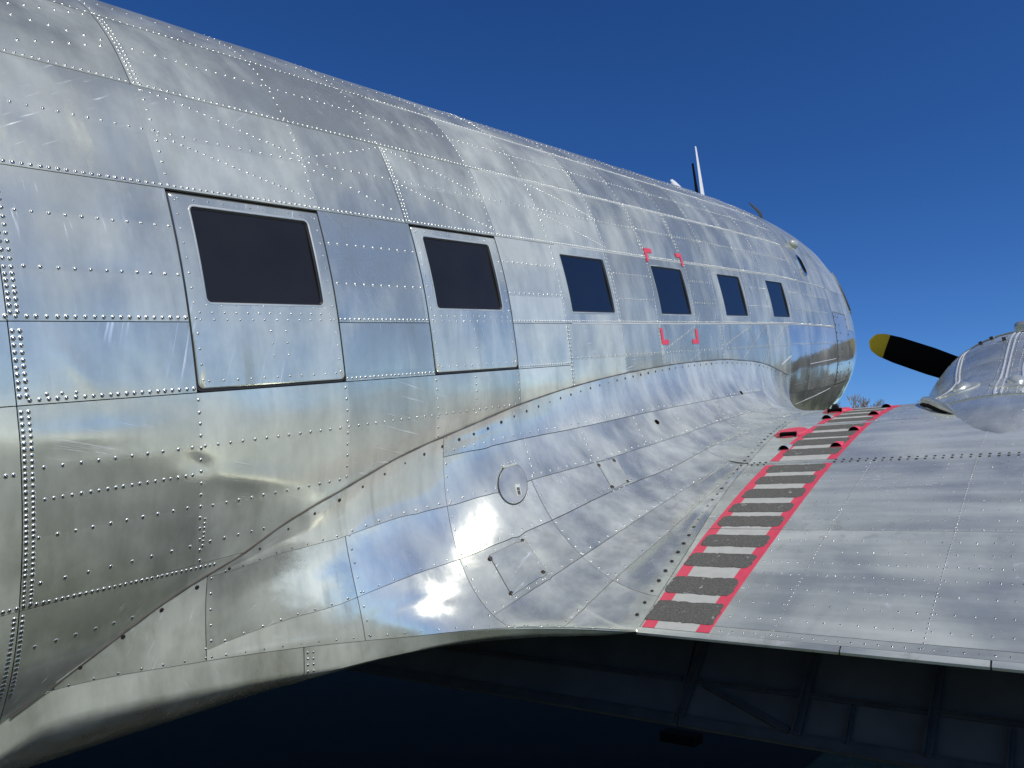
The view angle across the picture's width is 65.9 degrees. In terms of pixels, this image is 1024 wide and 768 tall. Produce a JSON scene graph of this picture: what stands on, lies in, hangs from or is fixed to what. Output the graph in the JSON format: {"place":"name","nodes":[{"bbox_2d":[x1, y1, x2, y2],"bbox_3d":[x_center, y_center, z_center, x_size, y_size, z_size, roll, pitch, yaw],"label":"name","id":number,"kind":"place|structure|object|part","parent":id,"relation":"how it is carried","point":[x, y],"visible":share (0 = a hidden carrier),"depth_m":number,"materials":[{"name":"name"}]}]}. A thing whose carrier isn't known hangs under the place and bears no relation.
{"place":"outdoors","nodes":[
{"label":"outdoors","id":0,"kind":"place"},
{"bbox_2d":[98,0,1023,407],"label":"sky","id":1,"kind":"structure","parent":0,"point":[885,137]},
{"bbox_2d":[804,752,913,767],"bbox_3d":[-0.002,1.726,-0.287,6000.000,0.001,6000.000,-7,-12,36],"label":"ground","id":2,"kind":"structure","parent":0,"point":[826,760],"depth_m":5.66,"materials":[{"name":"black plant"}]},
{"bbox_2d":[836,394,881,407],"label":"bare tree","id":3,"kind":"object","parent":2,"relation":"on","point":[861,404],"visible":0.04,"depth_m":78.05,"materials":[{"name":"brown plant"}]},
{"bbox_3d":[-7.172,3.416,9.937,20.100,0.001,36.000,-7,-12,36],"label":"apron","id":4,"kind":"object","parent":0,"visible":0},
{"bbox_2d":[0,0,1023,767],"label":"aircraft","id":5,"kind":"object","parent":4,"relation":"on","point":[306,374],"visible":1,"depth_m":2.73,"materials":[{"name":"metal"}]},
{"bbox_3d":[0.007,0.413,3.270,0.084,0.158,0.194,-7,-1,36],"label":"fuel door","id":6,"kind":"part","parent":5,"relation":"part of","materials":[{"name":"silver metal"}]},
{"bbox_3d":[0.388,-0.511,4.061,0.054,0.307,0.439,-7,-1,36],"label":"cabin window","id":7,"kind":"part","parent":5,"relation":"part of","materials":[{"name":"glass"}]},
{"bbox_3d":[0.978,-0.572,4.858,0.055,0.309,0.442,-7,-1,36],"label":"cabin window","id":8,"kind":"part","parent":5,"relation":"part of","materials":[{"name":"glass"}]},
{"bbox_3d":[1.580,-0.634,5.670,0.055,0.312,0.437,-7,-1,36],"label":"cabin window","id":9,"kind":"part","parent":5,"relation":"part of","materials":[{"name":"glass"}]},
{"bbox_3d":[2.177,-0.695,6.481,0.052,0.313,0.432,-7,-1,36],"label":"cabin window","id":10,"kind":"part","parent":5,"relation":"part of","materials":[{"name":"glass"}]},
{"bbox_3d":[3.323,-0.368,7.990,0.085,0.723,0.490,-7,-1,36],"label":"nose door","id":11,"kind":"part","parent":5,"relation":"part of","materials":[{"name":"metal"}]},
{"bbox_3d":[3.723,-0.934,8.906,0.175,0.403,1.039,-4,-10,23],"label":"cockpit window","id":12,"kind":"part","parent":5,"relation":"part of","materials":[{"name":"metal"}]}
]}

